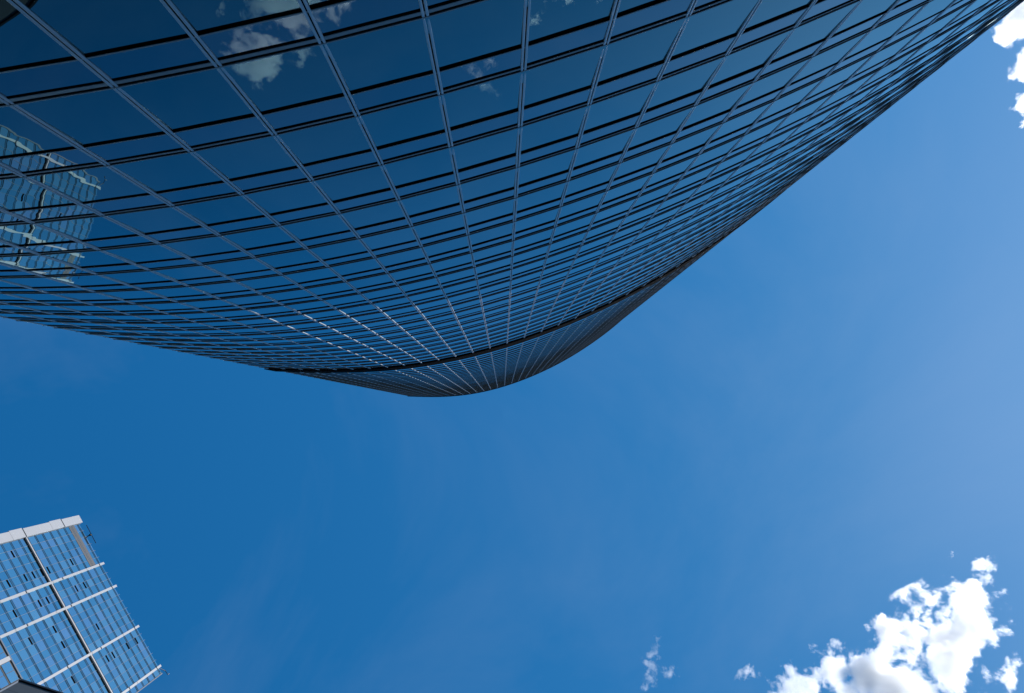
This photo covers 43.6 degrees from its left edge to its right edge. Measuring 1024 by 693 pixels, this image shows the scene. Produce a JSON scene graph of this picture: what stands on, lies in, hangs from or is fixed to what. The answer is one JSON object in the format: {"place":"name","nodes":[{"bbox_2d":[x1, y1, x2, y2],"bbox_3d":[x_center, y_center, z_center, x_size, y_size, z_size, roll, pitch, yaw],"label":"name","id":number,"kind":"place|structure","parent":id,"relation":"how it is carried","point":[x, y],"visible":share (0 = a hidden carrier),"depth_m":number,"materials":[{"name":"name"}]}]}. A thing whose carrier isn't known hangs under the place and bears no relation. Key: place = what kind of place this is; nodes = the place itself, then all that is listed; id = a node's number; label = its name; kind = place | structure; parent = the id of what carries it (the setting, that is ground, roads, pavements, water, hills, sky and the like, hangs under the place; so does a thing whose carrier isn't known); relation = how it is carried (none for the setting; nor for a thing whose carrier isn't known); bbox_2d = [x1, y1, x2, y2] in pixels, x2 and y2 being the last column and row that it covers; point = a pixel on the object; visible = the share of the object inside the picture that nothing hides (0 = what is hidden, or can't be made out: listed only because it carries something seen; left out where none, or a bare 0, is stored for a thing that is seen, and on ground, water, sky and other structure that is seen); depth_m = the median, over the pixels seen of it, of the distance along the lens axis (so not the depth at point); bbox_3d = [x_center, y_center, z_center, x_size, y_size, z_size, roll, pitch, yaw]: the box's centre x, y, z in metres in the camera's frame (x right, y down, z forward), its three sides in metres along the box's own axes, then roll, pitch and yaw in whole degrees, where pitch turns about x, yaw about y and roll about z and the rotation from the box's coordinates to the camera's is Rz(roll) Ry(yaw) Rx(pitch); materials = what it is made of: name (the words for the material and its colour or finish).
{"place":"outdoors","nodes":[
{"label":"outdoors","id":0,"kind":"place"},
{"bbox_2d":[0,515,169,692],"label":"office tower","id":1,"kind":"structure","parent":0,"point":[67,625],"depth_m":174.89,"materials":[{"name":"white"}]},
{"bbox_2d":[3,600,13,611],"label":"window","id":2,"kind":"structure","parent":1,"relation":"in","point":[8,605],"depth_m":159.47,"materials":[{"name":"blue glass"}]},
{"bbox_2d":[18,649,29,660],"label":"window","id":3,"kind":"structure","parent":1,"relation":"in","point":[23,653],"depth_m":156.21,"materials":[{"name":"blue glass"}]},
{"bbox_2d":[0,1,1023,692],"label":"sky","id":4,"kind":"structure","parent":0,"point":[796,465],"materials":[{"name":"blue"}]},
{"label":"ground","id":5,"kind":"structure","parent":0,"visible":0},
{"bbox_2d":[0,675,62,692],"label":"slate building","id":6,"kind":"structure","parent":5,"relation":"on","point":[23,686],"depth_m":53.62,"materials":[{"name":"black metal"}]},
{"bbox_2d":[0,0,1023,396],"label":"skyscraper","id":7,"kind":"structure","parent":5,"relation":"on","point":[428,198],"depth_m":27.43,"materials":[{"name":"black"}]},
{"bbox_2d":[0,224,71,244],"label":"window","id":8,"kind":"structure","parent":7,"relation":"in","point":[29,234],"depth_m":25.76,"materials":[{"name":"blue glass"}]},
{"bbox_2d":[0,0,73,69],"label":"window","id":9,"kind":"structure","parent":7,"relation":"in","point":[22,43],"depth_m":14.28,"materials":[{"name":"blue glass"}]},
{"bbox_2d":[0,106,73,156],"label":"window","id":10,"kind":"structure","parent":7,"relation":"in","point":[19,135],"depth_m":18.06,"materials":[{"name":"blue glass"}]},
{"bbox_2d":[0,178,73,210],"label":"window","id":11,"kind":"structure","parent":7,"relation":"in","point":[20,193],"depth_m":21.91,"materials":[{"name":"blue glass"}]},
{"bbox_2d":[0,256,73,269],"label":"window","id":12,"kind":"structure","parent":7,"relation":"in","point":[23,262],"depth_m":29.64,"materials":[{"name":"blue glass"}]},
{"bbox_2d":[0,150,97,171],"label":"window","id":13,"kind":"structure","parent":7,"relation":"in","point":[73,157],"depth_m":19.56,"materials":[{"name":"blue glass"}]},
{"bbox_2d":[0,61,101,96],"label":"window","id":14,"kind":"structure","parent":7,"relation":"in","point":[75,73],"depth_m":15.59,"materials":[{"name":"blue glass"}]},
{"bbox_2d":[12,205,93,219],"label":"window","id":15,"kind":"structure","parent":7,"relation":"in","point":[69,210],"depth_m":23.54,"materials":[{"name":"blue glass"}]},
{"bbox_2d":[51,275,120,285],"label":"window","id":16,"kind":"structure","parent":7,"relation":"in","point":[94,280],"depth_m":33.59,"materials":[{"name":"blue glass"}]},
{"bbox_2d":[45,251,128,266],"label":"window","id":17,"kind":"structure","parent":7,"relation":"in","point":[95,258],"depth_m":29.57,"materials":[{"name":"blue glass"}]},
{"bbox_2d":[39,217,137,240],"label":"window","id":18,"kind":"structure","parent":7,"relation":"in","point":[98,227],"depth_m":25.56,"materials":[{"name":"blue glass"}]},
{"bbox_2d":[14,89,163,145],"bbox_3d":[-5.740,-3.154,17.694,1.338,2.715,0.059,-10,-93,-1],"label":"window","id":19,"kind":"structure","parent":7,"relation":"in","point":[101,116],"depth_m":17.55,"materials":[{"name":"blue glass"}]},
{"bbox_2d":[30,167,148,202],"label":"window","id":20,"kind":"structure","parent":7,"relation":"in","point":[102,183],"depth_m":21.56,"materials":[{"name":"blue glass"}]},
{"bbox_2d":[19,0,187,55],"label":"window","id":21,"kind":"structure","parent":7,"relation":"in","point":[91,26],"depth_m":14.11,"materials":[{"name":"blue glass"}]},
{"bbox_2d":[85,195,164,212],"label":"window","id":22,"kind":"structure","parent":7,"relation":"in","point":[122,204],"depth_m":23.56,"materials":[{"name":"blue glass"}]},
{"bbox_2d":[86,135,182,160],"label":"window","id":23,"kind":"structure","parent":7,"relation":"in","point":[165,142],"depth_m":19.58,"materials":[{"name":"blue glass"}]},
{"bbox_2d":[103,271,171,283],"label":"window","id":24,"kind":"structure","parent":7,"relation":"in","point":[136,277],"depth_m":33.62,"materials":[{"name":"blue glass"}]},
{"bbox_2d":[105,245,183,262],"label":"window","id":25,"kind":"structure","parent":7,"relation":"in","point":[154,252],"depth_m":29.59,"materials":[{"name":"blue glass"}]},
{"bbox_2d":[88,39,207,78],"bbox_3d":[-4.407,-3.508,15.636,1.346,1.100,0.044,-11,-93,-1],"label":"window","id":26,"kind":"structure","parent":7,"relation":"in","point":[185,52],"depth_m":15.58,"materials":[{"name":"blue glass"}]},
{"bbox_2d":[108,208,199,233],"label":"window","id":27,"kind":"structure","parent":7,"relation":"in","point":[166,219],"depth_m":25.59,"materials":[{"name":"blue glass"}]},
{"bbox_2d":[111,153,221,191],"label":"window","id":28,"kind":"structure","parent":7,"relation":"in","point":[182,170],"depth_m":21.57,"materials":[{"name":"blue glass"}]},
{"bbox_2d":[118,68,253,130],"bbox_3d":[-4.422,-3.399,17.716,1.346,2.715,0.065,-11,-93,-1],"label":"window","id":29,"kind":"structure","parent":7,"relation":"in","point":[205,97],"depth_m":17.57,"materials":[{"name":"blue glass"}]},
{"bbox_2d":[155,266,220,279],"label":"window","id":30,"kind":"structure","parent":7,"relation":"in","point":[197,271],"depth_m":33.62,"materials":[{"name":"blue glass"}]},
{"bbox_2d":[158,183,235,202],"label":"window","id":31,"kind":"structure","parent":7,"relation":"in","point":[219,189],"depth_m":23.57,"materials":[{"name":"blue glass"}]},
{"bbox_2d":[164,237,238,256],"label":"window","id":32,"kind":"structure","parent":7,"relation":"in","point":[214,245],"depth_m":29.61,"materials":[{"name":"blue glass"}]},
{"bbox_2d":[176,196,263,224],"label":"window","id":33,"kind":"structure","parent":7,"relation":"in","point":[233,208],"depth_m":25.59,"materials":[{"name":"blue glass"}]},
{"bbox_2d":[175,117,266,146],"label":"window","id":34,"kind":"structure","parent":7,"relation":"in","point":[251,126],"depth_m":19.60,"materials":[{"name":"blue glass"}]},
{"bbox_2d":[171,0,300,32],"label":"window","id":35,"kind":"structure","parent":7,"relation":"in","point":[203,15],"depth_m":14.64,"materials":[{"name":"blue glass"}]},
{"bbox_2d":[206,259,268,274],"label":"window","id":36,"kind":"structure","parent":7,"relation":"in","point":[250,265],"depth_m":33.63,"materials":[{"name":"blue glass"}]},
{"bbox_2d":[192,136,296,179],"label":"window","id":37,"kind":"structure","parent":7,"relation":"in","point":[265,155],"depth_m":21.59,"materials":[{"name":"blue glass"}]},
{"bbox_2d":[200,14,313,57],"bbox_3d":[-3.088,-3.794,15.661,1.355,1.100,0.045,-13,-93,-1],"label":"window","id":38,"kind":"structure","parent":7,"relation":"in","point":[293,28],"depth_m":15.60,"materials":[{"name":"blue glass"}]},
{"bbox_2d":[224,227,293,249],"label":"window","id":39,"kind":"structure","parent":7,"relation":"in","point":[269,236],"depth_m":29.62,"materials":[{"name":"blue glass"}]},
{"bbox_2d":[232,169,305,190],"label":"window","id":40,"kind":"structure","parent":7,"relation":"in","point":[292,175],"depth_m":23.60,"materials":[{"name":"blue glass"}]},
{"bbox_2d":[220,46,342,112],"bbox_3d":[-3.103,-3.684,17.741,1.355,2.715,0.068,-13,-93,-1],"label":"window","id":41,"kind":"structure","parent":7,"relation":"in","point":[302,76],"depth_m":17.59,"materials":[{"name":"blue glass"}]},
{"bbox_2d":[243,182,326,213],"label":"window","id":42,"kind":"structure","parent":7,"relation":"in","point":[304,195],"depth_m":25.61,"materials":[{"name":"blue glass"}]},
{"bbox_2d":[258,250,317,267],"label":"window","id":43,"kind":"structure","parent":7,"relation":"in","point":[299,257],"depth_m":33.64,"materials":[{"name":"blue glass"}]},
{"bbox_2d":[272,205,334,222],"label":"window","id":44,"kind":"structure","parent":7,"relation":"in","point":[323,209],"depth_m":27.59,"materials":[{"name":"blue glass"}]},
{"bbox_2d":[264,97,351,129],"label":"window","id":45,"kind":"structure","parent":7,"relation":"in","point":[340,106],"depth_m":19.62,"materials":[{"name":"blue glass"}]},
{"bbox_2d":[280,215,349,239],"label":"window","id":46,"kind":"structure","parent":7,"relation":"in","point":[332,224],"depth_m":29.64,"materials":[{"name":"blue glass"}]},
{"bbox_2d":[307,0,335,6],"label":"window","id":47,"kind":"structure","parent":7,"relation":"in","point":[311,3],"depth_m":15.00,"materials":[{"name":"blue glass"}]},
{"bbox_2d":[276,118,370,164],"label":"window","id":48,"kind":"structure","parent":7,"relation":"in","point":[345,137],"depth_m":21.62,"materials":[{"name":"blue glass"}]},
{"bbox_2d":[310,240,366,259],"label":"window","id":49,"kind":"structure","parent":7,"relation":"in","point":[350,247],"depth_m":33.65,"materials":[{"name":"blue glass"}]},
{"bbox_2d":[305,152,376,176],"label":"window","id":50,"kind":"structure","parent":7,"relation":"in","point":[368,158],"depth_m":23.62,"materials":[{"name":"blue glass"}]},
{"bbox_2d":[313,166,390,201],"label":"window","id":51,"kind":"structure","parent":7,"relation":"in","point":[371,180],"depth_m":25.63,"materials":[{"name":"blue glass"}]},
{"bbox_2d":[334,191,394,209],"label":"window","id":52,"kind":"structure","parent":7,"relation":"in","point":[383,196],"depth_m":27.62,"materials":[{"name":"blue glass"}]},
{"bbox_2d":[312,0,419,33],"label":"window","id":53,"kind":"structure","parent":7,"relation":"in","point":[357,12],"depth_m":15.71,"materials":[{"name":"blue glass"}]},
{"bbox_2d":[340,201,404,228],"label":"window","id":54,"kind":"structure","parent":7,"relation":"in","point":[387,212],"depth_m":29.65,"materials":[{"name":"blue glass"}]},
{"bbox_2d":[323,18,432,92],"bbox_3d":[-1.784,-4.011,17.767,1.364,2.715,0.070,-15,-93,-1],"label":"window","id":55,"kind":"structure","parent":7,"relation":"in","point":[399,52],"depth_m":17.61,"materials":[{"name":"blue glass"}]},
{"bbox_2d":[362,228,415,249],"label":"window","id":56,"kind":"structure","parent":7,"relation":"in","point":[404,235],"depth_m":33.67,"materials":[{"name":"blue glass"}]},
{"bbox_2d":[352,74,436,109],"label":"window","id":57,"kind":"structure","parent":7,"relation":"in","point":[423,85],"depth_m":19.65,"materials":[{"name":"blue glass"}]},
{"bbox_2d":[358,96,444,147],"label":"window","id":58,"kind":"structure","parent":7,"relation":"in","point":[424,117],"depth_m":21.64,"materials":[{"name":"blue glass"}]},
{"bbox_2d":[378,133,447,159],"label":"window","id":59,"kind":"structure","parent":7,"relation":"in","point":[438,140],"depth_m":23.64,"materials":[{"name":"blue glass"}]},
{"bbox_2d":[382,148,452,186],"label":"window","id":60,"kind":"structure","parent":7,"relation":"in","point":[427,166],"depth_m":25.65,"materials":[{"name":"blue glass"}]},
{"bbox_2d":[396,175,454,195],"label":"window","id":61,"kind":"structure","parent":7,"relation":"in","point":[442,181],"depth_m":27.64,"materials":[{"name":"blue glass"}]},
{"bbox_2d":[399,186,459,215],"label":"window","id":62,"kind":"structure","parent":7,"relation":"in","point":[446,197],"depth_m":29.67,"materials":[{"name":"blue glass"}]},
{"bbox_2d":[427,0,450,6],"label":"window","id":63,"kind":"structure","parent":7,"relation":"in","point":[429,2],"depth_m":16.06,"materials":[{"name":"blue glass"}]},
{"bbox_2d":[414,214,464,238],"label":"window","id":64,"kind":"structure","parent":7,"relation":"in","point":[455,222],"depth_m":33.70,"materials":[{"name":"blue glass"}]},
{"bbox_2d":[426,0,527,68],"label":"window","id":65,"kind":"structure","parent":7,"relation":"in","point":[489,27],"depth_m":17.68,"materials":[{"name":"blue glass"}]},
{"bbox_2d":[440,49,521,87],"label":"window","id":66,"kind":"structure","parent":7,"relation":"in","point":[511,60],"depth_m":19.67,"materials":[{"name":"blue glass"}]},
{"bbox_2d":[441,72,523,128],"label":"window","id":67,"kind":"structure","parent":7,"relation":"in","point":[499,96],"depth_m":21.66,"materials":[{"name":"blue glass"}]},
{"bbox_2d":[451,112,517,141],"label":"window","id":68,"kind":"structure","parent":7,"relation":"in","point":[512,119],"depth_m":23.68,"materials":[{"name":"blue glass"}]},
{"bbox_2d":[451,128,519,170],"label":"window","id":69,"kind":"structure","parent":7,"relation":"in","point":[502,145],"depth_m":25.66,"materials":[{"name":"blue glass"}]},
{"bbox_2d":[458,157,515,180],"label":"window","id":70,"kind":"structure","parent":7,"relation":"in","point":[509,162],"depth_m":27.67,"materials":[{"name":"blue glass"}]},
{"bbox_2d":[458,168,517,201],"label":"window","id":71,"kind":"structure","parent":7,"relation":"in","point":[503,181],"depth_m":29.70,"materials":[{"name":"blue glass"}]},
{"bbox_2d":[464,199,515,225],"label":"window","id":72,"kind":"structure","parent":7,"relation":"in","point":[504,208],"depth_m":33.71,"materials":[{"name":"blue glass"}]},
{"bbox_2d":[517,182,567,211],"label":"window","id":73,"kind":"structure","parent":7,"relation":"in","point":[553,193],"depth_m":33.75,"materials":[{"name":"blue glass"}]},
{"bbox_2d":[517,149,576,185],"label":"window","id":74,"kind":"structure","parent":7,"relation":"in","point":[554,165],"depth_m":29.72,"materials":[{"name":"blue glass"}]},
{"bbox_2d":[520,137,577,162],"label":"window","id":75,"kind":"structure","parent":7,"relation":"in","point":[560,146],"depth_m":27.70,"materials":[{"name":"blue glass"}]},
{"bbox_2d":[520,106,588,151],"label":"window","id":76,"kind":"structure","parent":7,"relation":"in","point":[566,125],"depth_m":25.70,"materials":[{"name":"blue glass"}]},
{"bbox_2d":[523,89,590,121],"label":"window","id":77,"kind":"structure","parent":7,"relation":"in","point":[581,97],"depth_m":23.70,"materials":[{"name":"blue glass"}]},
{"bbox_2d":[523,46,605,106],"bbox_3d":[0.826,-4.571,21.821,1.386,2.715,0.076,-18,-93,-1],"label":"window","id":78,"kind":"structure","parent":7,"relation":"in","point":[577,72],"depth_m":21.68,"materials":[{"name":"blue glass"}]},
{"bbox_2d":[527,22,608,63],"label":"window","id":79,"kind":"structure","parent":7,"relation":"in","point":[597,33],"depth_m":19.71,"materials":[{"name":"blue glass"}]},
{"bbox_2d":[527,0,613,43],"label":"window","id":80,"kind":"structure","parent":7,"relation":"in","point":[548,18],"depth_m":18.34,"materials":[{"name":"blue glass"}]},
{"bbox_2d":[565,165,618,196],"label":"window","id":81,"kind":"structure","parent":7,"relation":"in","point":[603,176],"depth_m":33.78,"materials":[{"name":"blue glass"}]},
{"bbox_2d":[573,129,635,168],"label":"window","id":82,"kind":"structure","parent":7,"relation":"in","point":[599,150],"depth_m":29.76,"materials":[{"name":"blue glass"}]},
{"bbox_2d":[583,82,657,132],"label":"window","id":83,"kind":"structure","parent":7,"relation":"in","point":[631,103],"depth_m":25.73,"materials":[{"name":"blue glass"}]},
{"bbox_2d":[593,64,662,98],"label":"window","id":84,"kind":"structure","parent":7,"relation":"in","point":[652,73],"depth_m":23.74,"materials":[{"name":"blue glass"}]},
{"bbox_2d":[617,0,659,14],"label":"window","id":85,"kind":"structure","parent":7,"relation":"in","point":[625,5],"depth_m":18.95,"materials":[{"name":"blue glass"}]},
{"bbox_2d":[597,18,686,83],"bbox_3d":[2.144,-5.016,21.854,1.398,2.715,0.078,-19,-93,-1],"label":"window","id":86,"kind":"structure","parent":7,"relation":"in","point":[651,47],"depth_m":21.72,"materials":[{"name":"blue glass"}]},
{"bbox_2d":[614,145,670,178],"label":"window","id":87,"kind":"structure","parent":7,"relation":"in","point":[652,158],"depth_m":33.82,"materials":[{"name":"blue glass"}]},
{"bbox_2d":[611,0,691,36],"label":"window","id":88,"kind":"structure","parent":7,"relation":"in","point":[671,8],"depth_m":19.77,"materials":[{"name":"blue glass"}]},
{"bbox_2d":[628,108,693,148],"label":"window","id":89,"kind":"structure","parent":7,"relation":"in","point":[668,125],"depth_m":29.78,"materials":[{"name":"blue glass"}]},
{"bbox_2d":[646,57,725,110],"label":"window","id":90,"kind":"structure","parent":7,"relation":"in","point":[694,80],"depth_m":25.76,"materials":[{"name":"blue glass"}]},
{"bbox_2d":[662,125,719,160],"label":"window","id":91,"kind":"structure","parent":7,"relation":"in","point":[697,140],"depth_m":33.85,"materials":[{"name":"blue glass"}]},
{"bbox_2d":[663,37,735,74],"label":"window","id":92,"kind":"structure","parent":7,"relation":"in","point":[722,47],"depth_m":23.76,"materials":[{"name":"blue glass"}]},
{"bbox_2d":[671,0,758,57],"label":"window","id":93,"kind":"structure","parent":7,"relation":"in","point":[723,21],"depth_m":21.83,"materials":[{"name":"blue glass"}]},
{"bbox_2d":[683,84,751,128],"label":"window","id":94,"kind":"structure","parent":7,"relation":"in","point":[724,103],"depth_m":29.81,"materials":[{"name":"blue glass"}]},
{"bbox_2d":[710,103,770,141],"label":"window","id":95,"kind":"structure","parent":7,"relation":"in","point":[747,119],"depth_m":33.91,"materials":[{"name":"blue glass"}]},
{"bbox_2d":[709,30,792,86],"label":"window","id":96,"kind":"structure","parent":7,"relation":"in","point":[755,56],"depth_m":25.80,"materials":[{"name":"blue glass"}]},
{"bbox_2d":[733,8,807,48],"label":"window","id":97,"kind":"structure","parent":7,"relation":"in","point":[790,20],"depth_m":23.80,"materials":[{"name":"blue glass"}]},
{"bbox_2d":[737,60,807,106],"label":"window","id":98,"kind":"structure","parent":7,"relation":"in","point":[774,82],"depth_m":29.88,"materials":[{"name":"blue glass"}]},
{"bbox_2d":[744,0,812,30],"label":"window","id":99,"kind":"structure","parent":7,"relation":"in","point":[768,10],"depth_m":22.64,"materials":[{"name":"blue glass"}]},
{"bbox_2d":[759,80,821,120],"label":"window","id":100,"kind":"structure","parent":7,"relation":"in","point":[796,97],"depth_m":33.97,"materials":[{"name":"blue glass"}]},
{"bbox_2d":[771,1,859,61],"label":"window","id":101,"kind":"structure","parent":7,"relation":"in","point":[815,31],"depth_m":25.86,"materials":[{"name":"blue glass"}]},
{"bbox_2d":[791,33,866,83],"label":"window","id":102,"kind":"structure","parent":7,"relation":"in","point":[828,58],"depth_m":29.94,"materials":[{"name":"blue glass"}]},
{"bbox_2d":[807,55,872,98],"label":"window","id":103,"kind":"structure","parent":7,"relation":"in","point":[844,74],"depth_m":34.03,"materials":[{"name":"blue glass"}]},
{"bbox_2d":[834,0,896,34],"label":"window","id":104,"kind":"structure","parent":7,"relation":"in","point":[868,9],"depth_m":26.44,"materials":[{"name":"blue glass"}]},
{"bbox_2d":[845,6,922,58],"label":"window","id":105,"kind":"structure","parent":7,"relation":"in","point":[887,30],"depth_m":30.00,"materials":[{"name":"blue glass"}]},
{"bbox_2d":[854,30,921,75],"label":"window","id":106,"kind":"structure","parent":7,"relation":"in","point":[894,49],"depth_m":34.12,"materials":[{"name":"blue glass"}]},
{"bbox_2d":[899,0,954,32],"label":"window","id":107,"kind":"structure","parent":7,"relation":"in","point":[934,7],"depth_m":30.50,"materials":[{"name":"blue glass"}]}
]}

